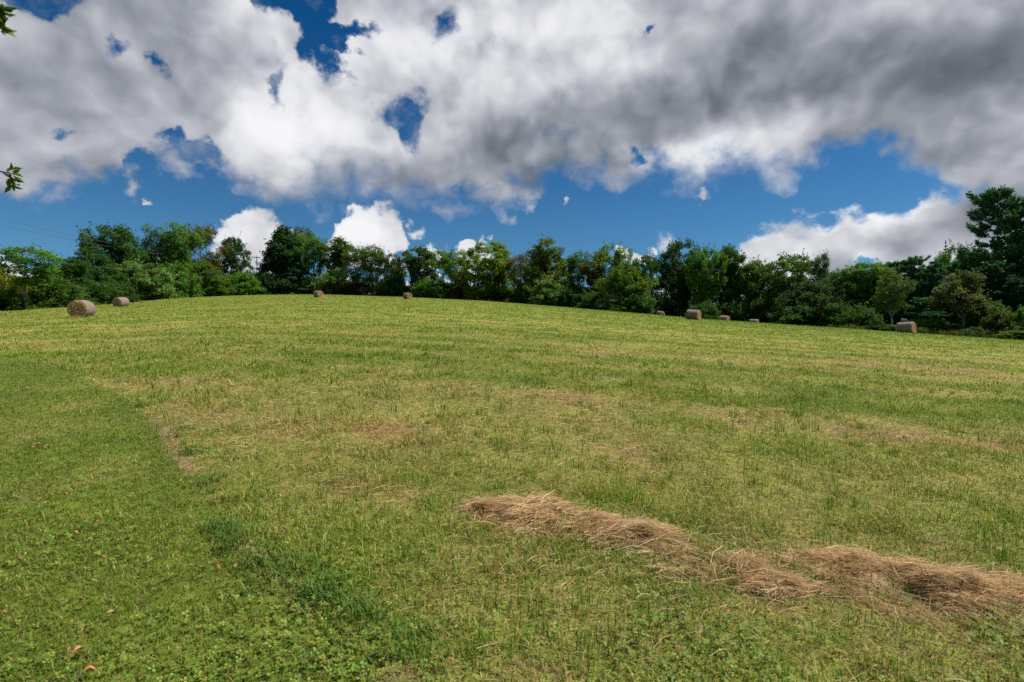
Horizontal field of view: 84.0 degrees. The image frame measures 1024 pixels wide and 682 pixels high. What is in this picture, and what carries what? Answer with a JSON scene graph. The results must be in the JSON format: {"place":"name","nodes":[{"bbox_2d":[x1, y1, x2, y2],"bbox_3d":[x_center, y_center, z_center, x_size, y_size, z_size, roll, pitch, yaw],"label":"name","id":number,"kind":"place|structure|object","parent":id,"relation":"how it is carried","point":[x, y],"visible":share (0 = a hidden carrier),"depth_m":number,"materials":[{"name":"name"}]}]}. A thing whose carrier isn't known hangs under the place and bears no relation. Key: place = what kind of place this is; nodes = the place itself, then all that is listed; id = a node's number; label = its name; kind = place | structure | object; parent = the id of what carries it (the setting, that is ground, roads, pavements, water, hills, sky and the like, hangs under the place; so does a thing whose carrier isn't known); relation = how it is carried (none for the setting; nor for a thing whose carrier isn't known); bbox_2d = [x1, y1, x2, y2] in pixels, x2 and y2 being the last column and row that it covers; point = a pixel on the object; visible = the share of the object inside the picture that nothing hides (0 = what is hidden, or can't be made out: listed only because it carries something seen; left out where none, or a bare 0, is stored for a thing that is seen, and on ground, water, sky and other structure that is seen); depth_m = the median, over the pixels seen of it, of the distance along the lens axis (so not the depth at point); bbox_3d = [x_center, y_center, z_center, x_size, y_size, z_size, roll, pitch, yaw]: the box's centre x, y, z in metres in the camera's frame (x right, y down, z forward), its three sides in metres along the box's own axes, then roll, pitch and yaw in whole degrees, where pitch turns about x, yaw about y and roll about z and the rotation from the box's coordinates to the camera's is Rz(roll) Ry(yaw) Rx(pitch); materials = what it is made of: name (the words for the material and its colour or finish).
{"place":"outdoors","nodes":[
{"label":"outdoors","id":0,"kind":"place"},
{"bbox_2d":[0,294,1023,681],"bbox_3d":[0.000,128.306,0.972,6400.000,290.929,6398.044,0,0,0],"label":"field ground","id":1,"kind":"structure","parent":0,"point":[368,436],"depth_m":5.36,"materials":[{"name":"green plant"}]},
{"bbox_2d":[0,3,24,192],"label":"overhanging tree","id":2,"kind":"object","parent":1,"relation":"on","point":[4,31],"visible":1,"depth_m":3.26,"materials":[{"name":"green plant"}]},
{"bbox_2d":[0,268,32,304],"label":"bushy tree","id":3,"kind":"object","parent":1,"relation":"on","point":[3,276],"visible":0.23,"depth_m":76.90,"materials":[{"name":"green plant"}]},
{"bbox_2d":[0,285,38,310],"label":"shrub","id":4,"kind":"object","parent":1,"relation":"on","point":[13,300],"visible":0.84,"depth_m":73.83,"materials":[{"name":"green plant"}]},
{"bbox_2d":[0,242,64,309],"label":"slim tree","id":5,"kind":"object","parent":1,"relation":"on","point":[43,271],"visible":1,"depth_m":73.99,"materials":[{"name":"green plant"}]},
{"bbox_2d":[28,271,89,307],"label":"bushy tree","id":6,"kind":"object","parent":1,"relation":"on","point":[56,291],"visible":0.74,"depth_m":82.33,"materials":[{"name":"green plant"}]},
{"bbox_2d":[51,256,104,297],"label":"broadleaf tree","id":7,"kind":"object","parent":1,"relation":"on","point":[81,272],"visible":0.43,"depth_m":102.10,"materials":[{"name":"green plant"}]},
{"bbox_2d":[63,278,94,302],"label":"shrub","id":8,"kind":"object","parent":1,"relation":"on","point":[83,295],"visible":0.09,"depth_m":90.33,"materials":[{"name":"green plant"}]},
{"bbox_2d":[67,300,95,316],"bbox_3d":[-31.356,-2.321,41.484,1.394,1.339,2.195,0,4,-17],"label":"hay bale","id":9,"kind":"object","parent":1,"relation":"on","point":[81,308],"visible":0.9,"depth_m":40.82},
{"bbox_2d":[61,243,137,292],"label":"broadleaf tree","id":10,"kind":"object","parent":1,"relation":"on","point":[99,274],"visible":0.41,"depth_m":116.46,"materials":[{"name":"green plant"}]},
{"bbox_2d":[77,278,127,303],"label":"shrub","id":11,"kind":"object","parent":1,"relation":"on","point":[95,289],"visible":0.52,"depth_m":102.35,"materials":[{"name":"green plant"}]},
{"bbox_2d":[75,219,158,282],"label":"oak tree","id":12,"kind":"object","parent":1,"relation":"on","point":[122,239],"visible":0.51,"depth_m":128.29,"materials":[{"name":"green plant"}]},
{"bbox_2d":[112,297,129,306],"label":"hay bale","id":13,"kind":"object","parent":1,"relation":"on","point":[120,301],"visible":0.88,"depth_m":73.24},
{"bbox_2d":[104,280,143,302],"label":"shrub","id":14,"kind":"object","parent":1,"relation":"on","point":[124,288],"visible":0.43,"depth_m":112.23,"materials":[{"name":"green plant"}]},
{"bbox_2d":[106,257,183,299],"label":"broadleaf tree","id":15,"kind":"object","parent":1,"relation":"on","point":[154,286],"visible":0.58,"depth_m":125.60,"materials":[{"name":"green plant"}]},
{"bbox_2d":[133,227,173,276],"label":"oak tree","id":16,"kind":"object","parent":1,"relation":"on","point":[153,245],"visible":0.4,"depth_m":150.13,"materials":[{"name":"green plant"}]},
{"bbox_2d":[140,217,204,269],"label":"oak tree","id":17,"kind":"object","parent":1,"relation":"on","point":[180,245],"visible":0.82,"depth_m":149.08,"materials":[{"name":"green plant"}]},
{"bbox_2d":[156,261,202,297],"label":"bushy tree","id":18,"kind":"object","parent":1,"relation":"on","point":[185,285],"visible":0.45,"depth_m":138.94,"materials":[{"name":"green plant"}]},
{"bbox_2d":[183,284,204,296],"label":"shrub","id":19,"kind":"object","parent":1,"relation":"on","point":[195,293],"visible":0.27,"depth_m":145.14,"materials":[{"name":"green plant"}]},
{"bbox_2d":[188,260,224,295],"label":"bushy tree","id":20,"kind":"object","parent":1,"relation":"on","point":[199,267],"visible":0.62,"depth_m":150.92,"materials":[{"name":"green plant"}]},
{"bbox_2d":[185,220,237,276],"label":"oak tree","id":21,"kind":"object","parent":1,"relation":"on","point":[208,238],"visible":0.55,"depth_m":160.65,"materials":[{"name":"green plant"}]},
{"bbox_2d":[200,271,239,295],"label":"shrub","id":22,"kind":"object","parent":1,"relation":"on","point":[226,287],"visible":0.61,"depth_m":155.38,"materials":[{"name":"green plant"}]},
{"bbox_2d":[217,234,254,275],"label":"round tree","id":23,"kind":"object","parent":1,"relation":"on","point":[235,262],"visible":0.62,"depth_m":175.97,"materials":[{"name":"green plant"}]},
{"bbox_2d":[221,268,266,294],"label":"shrub","id":24,"kind":"object","parent":1,"relation":"on","point":[246,286],"visible":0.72,"depth_m":160.91,"materials":[{"name":"green plant"}]},
{"bbox_2d":[252,269,282,294],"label":"shrub","id":25,"kind":"object","parent":1,"relation":"on","point":[264,277],"visible":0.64,"depth_m":166.79,"materials":[{"name":"green plant"}]},
{"bbox_2d":[251,221,308,293],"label":"column tree","id":26,"kind":"object","parent":1,"relation":"on","point":[282,262],"visible":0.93,"depth_m":170.50,"materials":[{"name":"green plant"}]},
{"bbox_2d":[289,281,315,293],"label":"shrub","id":27,"kind":"object","parent":1,"relation":"on","point":[303,288],"visible":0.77,"depth_m":171.56,"materials":[{"name":"green plant"}]},
{"bbox_2d":[288,223,316,261],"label":"tall tree","id":28,"kind":"object","parent":1,"relation":"on","point":[298,230],"visible":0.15,"depth_m":180.58,"materials":[{"name":"green plant"}]},
{"bbox_2d":[287,231,334,290],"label":"tall tree","id":29,"kind":"object","parent":1,"relation":"on","point":[303,247],"visible":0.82,"depth_m":174.75,"materials":[{"name":"green plant"}]},
{"bbox_2d":[307,268,353,293],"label":"shrub","id":30,"kind":"object","parent":1,"relation":"on","point":[326,281],"visible":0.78,"depth_m":169.88,"materials":[{"name":"green plant"}]},
{"bbox_2d":[308,236,355,284],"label":"tall tree","id":31,"kind":"object","parent":1,"relation":"on","point":[337,247],"visible":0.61,"depth_m":174.74,"materials":[{"name":"green plant"}]},
{"bbox_2d":[338,278,372,294],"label":"shrub","id":32,"kind":"object","parent":1,"relation":"on","point":[358,288],"visible":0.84,"depth_m":168.11,"materials":[{"name":"green plant"}]},
{"bbox_2d":[339,244,374,283],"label":"tall tree","id":33,"kind":"object","parent":1,"relation":"on","point":[348,260],"visible":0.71,"depth_m":171.18,"materials":[{"name":"green plant"}]},
{"bbox_2d":[353,241,385,295],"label":"tall tree","id":34,"kind":"object","parent":1,"relation":"on","point":[367,268],"visible":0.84,"depth_m":167.96,"materials":[{"name":"green plant"}]},
{"bbox_2d":[371,271,410,295],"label":"shrub","id":35,"kind":"object","parent":1,"relation":"on","point":[394,284],"visible":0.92,"depth_m":162.15,"materials":[{"name":"green plant"}]},
{"bbox_2d":[375,250,407,285],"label":"tall tree","id":36,"kind":"object","parent":1,"relation":"on","point":[397,268],"visible":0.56,"depth_m":164.81,"materials":[{"name":"green plant"}]},
{"bbox_2d":[400,244,440,292],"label":"tall tree","id":37,"kind":"object","parent":1,"relation":"on","point":[415,265],"visible":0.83,"depth_m":158.71,"materials":[{"name":"green plant"}]},
{"bbox_2d":[411,276,440,297],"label":"shrub","id":38,"kind":"object","parent":1,"relation":"on","point":[421,287],"visible":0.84,"depth_m":152.28,"materials":[{"name":"green plant"}]},
{"bbox_2d":[423,248,454,283],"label":"tall tree","id":39,"kind":"object","parent":1,"relation":"on","point":[434,276],"visible":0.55,"depth_m":157.93,"materials":[{"name":"green plant"}]},
{"bbox_2d":[429,281,460,297],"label":"shrub","id":40,"kind":"object","parent":1,"relation":"on","point":[442,290],"visible":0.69,"depth_m":147.01,"materials":[{"name":"green plant"}]},
{"bbox_2d":[438,248,471,283],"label":"tall tree","id":41,"kind":"object","parent":1,"relation":"on","point":[449,263],"visible":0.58,"depth_m":148.88,"materials":[{"name":"green plant"}]},
{"bbox_2d":[449,271,471,298],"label":"shrub","id":42,"kind":"object","parent":1,"relation":"on","point":[457,291],"visible":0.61,"depth_m":143.94,"materials":[{"name":"green plant"}]},
{"bbox_2d":[19,251,931,314],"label":"background wood","id":43,"kind":"object","parent":1,"relation":"on","point":[657,295],"visible":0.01,"depth_m":159.73,"materials":[{"name":"green plant"}]},
{"bbox_2d":[448,238,515,299],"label":"maple tree","id":44,"kind":"object","parent":1,"relation":"on","point":[491,278],"visible":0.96,"depth_m":135.97,"materials":[{"name":"green plant"}]},
{"bbox_2d":[0,291,1000,337],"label":"weeds","id":45,"kind":"object","parent":1,"relation":"on","point":[920,330],"visible":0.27,"depth_m":81.68,"materials":[{"name":"green plant"}]},
{"bbox_2d":[0,357,1023,681],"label":"clover","id":46,"kind":"object","parent":1,"relation":"on","point":[374,647],"visible":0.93,"depth_m":2.76,"materials":[{"name":"green plant"}]},
{"bbox_2d":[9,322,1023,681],"bbox_3d":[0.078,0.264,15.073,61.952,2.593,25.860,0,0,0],"label":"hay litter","id":47,"kind":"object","parent":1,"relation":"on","point":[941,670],"visible":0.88,"depth_m":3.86,"materials":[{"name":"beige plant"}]},
{"bbox_2d":[505,251,529,289],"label":"tall tree","id":48,"kind":"object","parent":1,"relation":"on","point":[523,260],"visible":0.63,"depth_m":131.06,"materials":[{"name":"green plant"}]},
{"bbox_2d":[507,286,530,302],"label":"shrub","id":49,"kind":"object","parent":1,"relation":"on","point":[517,295],"visible":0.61,"depth_m":124.82,"materials":[{"name":"green plant"}]},
{"bbox_2d":[514,234,572,300],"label":"maple tree","id":50,"kind":"object","parent":1,"relation":"on","point":[540,268],"visible":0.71,"depth_m":122.46,"materials":[{"name":"green plant"}]},
{"bbox_2d":[527,276,569,305],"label":"bushy tree","id":51,"kind":"object","parent":1,"relation":"on","point":[544,293],"visible":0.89,"depth_m":116.06,"materials":[{"name":"green plant"}]},
{"bbox_2d":[553,287,583,306],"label":"shrub","id":52,"kind":"object","parent":1,"relation":"on","point":[573,297],"visible":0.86,"depth_m":113.41,"materials":[{"name":"green plant"}]},
{"bbox_2d":[565,249,592,294],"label":"slim tree","id":53,"kind":"object","parent":1,"relation":"on","point":[573,262],"visible":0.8,"depth_m":118.21,"materials":[{"name":"green plant"}]},
{"bbox_2d":[578,290,603,308],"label":"shrub","id":54,"kind":"object","parent":1,"relation":"on","point":[587,301],"visible":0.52,"depth_m":108.36,"materials":[{"name":"green plant"}]},
{"bbox_2d":[578,257,605,295],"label":"tall tree","id":55,"kind":"object","parent":1,"relation":"on","point":[592,278],"visible":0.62,"depth_m":113.95,"materials":[{"name":"green plant"}]},
{"bbox_2d":[593,291,624,310],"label":"shrub","id":56,"kind":"object","parent":1,"relation":"on","point":[611,304],"visible":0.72,"depth_m":102.54,"materials":[{"name":"green plant"}]},
{"bbox_2d":[590,239,637,293],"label":"tall tree","id":57,"kind":"object","parent":1,"relation":"on","point":[602,258],"visible":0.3,"depth_m":115.18,"materials":[{"name":"green plant"}]},
{"bbox_2d":[592,259,659,312],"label":"broadleaf tree","id":58,"kind":"object","parent":1,"relation":"on","point":[627,286],"visible":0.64,"depth_m":103.61,"materials":[{"name":"green plant"}]},
{"bbox_2d":[453,490,817,634],"bbox_3d":[0.634,1.279,3.693,2.417,0.409,1.570,0,0,18],"label":"hay windrow","id":59,"kind":"object","parent":1,"relation":"on","point":[529,508],"visible":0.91,"depth_m":3.79,"materials":[{"name":"beige plant"}]},
{"bbox_2d":[616,291,659,313],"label":"shrub","id":60,"kind":"object","parent":1,"relation":"on","point":[636,300],"visible":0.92,"depth_m":101.80,"materials":[{"name":"green plant"}]},
{"bbox_2d":[630,251,661,313],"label":"tall tree","id":61,"kind":"object","parent":1,"relation":"on","point":[650,262],"visible":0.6,"depth_m":109.97,"materials":[{"name":"green plant"}]},
{"bbox_2d":[653,294,685,316],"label":"shrub","id":62,"kind":"object","parent":1,"relation":"on","point":[665,309],"visible":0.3,"depth_m":146.97,"materials":[{"name":"green plant"}]},
{"bbox_2d":[652,237,712,316],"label":"oak tree","id":63,"kind":"object","parent":1,"relation":"on","point":[679,295],"visible":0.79,"depth_m":141.67,"materials":[{"name":"green plant"}]},
{"bbox_2d":[685,309,701,319],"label":"hay bale","id":64,"kind":"object","parent":1,"relation":"on","point":[694,314],"visible":0.93,"depth_m":70.48},
{"bbox_2d":[688,299,721,319],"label":"shrub","id":65,"kind":"object","parent":1,"relation":"on","point":[709,309],"visible":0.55,"depth_m":127.74,"materials":[{"name":"green plant"}]},
{"bbox_2d":[682,245,729,314],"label":"oak tree","id":66,"kind":"object","parent":1,"relation":"on","point":[701,275],"visible":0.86,"depth_m":134.49,"materials":[{"name":"green plant"}]},
{"bbox_2d":[705,243,748,315],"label":"oak tree","id":67,"kind":"object","parent":1,"relation":"on","point":[732,269],"visible":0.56,"depth_m":137.66,"materials":[{"name":"green plant"}]},
{"bbox_2d":[716,288,753,321],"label":"shrub","id":68,"kind":"object","parent":1,"relation":"on","point":[734,310],"visible":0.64,"depth_m":134.53,"materials":[{"name":"green plant"}]},
{"bbox_2d":[735,257,772,308],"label":"tall tree","id":69,"kind":"object","parent":1,"relation":"on","point":[749,288],"visible":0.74,"depth_m":137.98,"materials":[{"name":"green plant"}]},
{"bbox_2d":[745,299,768,322],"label":"shrub","id":70,"kind":"object","parent":1,"relation":"on","point":[757,304],"visible":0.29,"depth_m":138.22,"materials":[{"name":"green plant"}]},
{"bbox_2d":[749,284,809,323],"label":"broadleaf tree","id":71,"kind":"object","parent":1,"relation":"on","point":[768,302],"visible":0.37,"depth_m":134.23,"materials":[{"name":"green plant"}]},
{"bbox_2d":[750,248,813,297],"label":"tall tree","id":72,"kind":"object","parent":1,"relation":"on","point":[799,267],"visible":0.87,"depth_m":131.22,"materials":[{"name":"green plant"}]},
{"bbox_2d":[776,297,821,325],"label":"shrub","id":73,"kind":"object","parent":1,"relation":"on","point":[793,315],"visible":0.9,"depth_m":95.77,"materials":[{"name":"green plant"}]},
{"bbox_2d":[765,277,844,323],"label":"broadleaf tree","id":74,"kind":"object","parent":1,"relation":"on","point":[820,291],"visible":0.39,"depth_m":99.43,"materials":[{"name":"green plant"}]},
{"bbox_2d":[807,250,839,283],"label":"tall tree","id":75,"kind":"object","parent":1,"relation":"on","point":[818,270],"visible":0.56,"depth_m":114.14,"materials":[{"name":"green plant"}]},
{"bbox_2d":[814,299,850,326],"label":"shrub","id":76,"kind":"object","parent":1,"relation":"on","point":[828,315],"visible":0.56,"depth_m":92.72,"materials":[{"name":"green plant"}]},
{"bbox_2d":[826,269,869,307],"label":"broadleaf tree","id":77,"kind":"object","parent":1,"relation":"on","point":[847,288],"visible":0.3,"depth_m":103.95,"materials":[{"name":"green plant"}]},
{"bbox_2d":[832,300,885,326],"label":"shrub","id":78,"kind":"object","parent":1,"relation":"on","point":[853,315],"visible":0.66,"depth_m":85.34,"materials":[{"name":"green plant"}]},
{"bbox_2d":[836,258,896,322],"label":"broadleaf tree","id":79,"kind":"object","parent":1,"relation":"on","point":[865,286],"visible":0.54,"depth_m":96.80,"materials":[{"name":"green plant"}]},
{"bbox_2d":[864,322,896,330],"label":"shrub","id":80,"kind":"object","parent":1,"relation":"on","point":[881,327],"visible":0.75,"depth_m":69.05,"materials":[{"name":"green plant"}]},
{"bbox_2d":[742,538,1023,647],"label":"hay windrow","id":81,"kind":"object","parent":1,"relation":"on","point":[969,587],"visible":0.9,"depth_m":3.31,"materials":[{"name":"beige plant"}]},
{"bbox_2d":[869,265,915,326],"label":"sapling tree","id":82,"kind":"object","parent":1,"relation":"on","point":[885,297],"visible":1,"depth_m":70.86,"materials":[{"name":"green plant"}]},
{"bbox_2d":[867,260,922,324],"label":"pine tree","id":83,"kind":"object","parent":1,"relation":"on","point":[894,265],"visible":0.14,"depth_m":100.24,"materials":[{"name":"green plant"}]},
{"bbox_2d":[896,322,916,332],"bbox_3d":[44.361,-1.481,64.042,1.394,1.339,2.195,0,-2,-35],"label":"hay bale","id":84,"kind":"object","parent":1,"relation":"on","point":[907,327],"visible":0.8,"depth_m":63.58},
{"bbox_2d":[886,254,942,325],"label":"pine tree","id":85,"kind":"object","parent":1,"relation":"on","point":[912,269],"visible":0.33,"depth_m":93.79,"materials":[{"name":"green plant"}]},
{"bbox_2d":[904,261,949,322],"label":"pine tree","id":86,"kind":"object","parent":1,"relation":"on","point":[934,268],"visible":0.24,"depth_m":91.80,"materials":[{"name":"green plant"}]},
{"bbox_2d":[900,297,954,325],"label":"pine tree","id":87,"kind":"object","parent":1,"relation":"on","point":[929,310],"visible":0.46,"depth_m":73.50,"materials":[{"name":"green plant"}]},
{"bbox_2d":[915,316,946,331],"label":"shrub","id":88,"kind":"object","parent":1,"relation":"on","point":[933,323],"visible":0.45,"depth_m":67.09,"materials":[{"name":"green plant"}]},
{"bbox_2d":[910,286,965,324],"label":"pine tree","id":89,"kind":"object","parent":1,"relation":"on","point":[953,319],"visible":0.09,"depth_m":78.32,"materials":[{"name":"green plant"}]},
{"bbox_2d":[922,261,972,319],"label":"pine tree","id":90,"kind":"object","parent":1,"relation":"on","point":[954,267],"visible":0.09,"depth_m":84.55,"materials":[{"name":"green plant"}]},
{"bbox_2d":[934,239,969,274],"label":"broadleaf tree","id":91,"kind":"object","parent":1,"relation":"on","point":[943,259],"visible":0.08,"depth_m":94.63,"materials":[{"name":"green plant"}]},
{"bbox_2d":[920,268,994,328],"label":"sapling tree","id":92,"kind":"object","parent":1,"relation":"on","point":[967,292],"visible":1,"depth_m":66.77,"materials":[{"name":"green plant"}]},
{"bbox_2d":[953,325,1001,337],"bbox_3d":[52.265,-0.999,64.126,4.684,1.483,4.091,0,0,9],"label":"shrub","id":93,"kind":"object","parent":1,"relation":"on","point":[976,330],"visible":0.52,"depth_m":63.52,"materials":[{"name":"green plant"}]},
{"bbox_2d":[937,261,1021,326],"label":"pine tree","id":94,"kind":"object","parent":1,"relation":"on","point":[992,269],"visible":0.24,"depth_m":72.81,"materials":[{"name":"green plant"}]},
{"bbox_2d":[950,288,1011,329],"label":"shrub","id":95,"kind":"object","parent":1,"relation":"on","point":[972,320],"visible":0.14,"depth_m":67.10,"materials":[{"name":"green plant"}]},
{"bbox_2d":[956,184,1023,301],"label":"pine tree","id":96,"kind":"object","parent":1,"relation":"on","point":[991,198],"visible":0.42,"depth_m":77.83,"materials":[{"name":"green plant"}]},
{"bbox_2d":[975,306,1022,335],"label":"shrub","id":97,"kind":"object","parent":1,"relation":"on","point":[998,321],"visible":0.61,"depth_m":63.57,"materials":[{"name":"green plant"}]},
{"bbox_2d":[984,199,1023,304],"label":"pine tree","id":98,"kind":"object","parent":1,"relation":"on","point":[1018,269],"visible":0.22,"depth_m":76.24,"materials":[{"name":"green plant"}]},
{"bbox_2d":[993,277,1023,312],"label":"pine tree","id":99,"kind":"object","parent":1,"relation":"on","point":[1013,283],"visible":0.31,"depth_m":69.92,"materials":[{"name":"green plant"}]},
{"bbox_2d":[993,327,1023,339],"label":"shrub","id":100,"kind":"object","parent":1,"relation":"on","point":[1014,334],"visible":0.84,"depth_m":60.05,"materials":[{"name":"green plant"}]},
{"bbox_2d":[1011,304,1023,331],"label":"shrub","id":101,"kind":"object","parent":1,"relation":"on","point":[1019,316],"visible":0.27,"depth_m":64.10,"materials":[{"name":"green plant"}]},
{"bbox_2d":[0,0,1023,314],"label":"sky","id":102,"kind":"structure","parent":0,"point":[851,130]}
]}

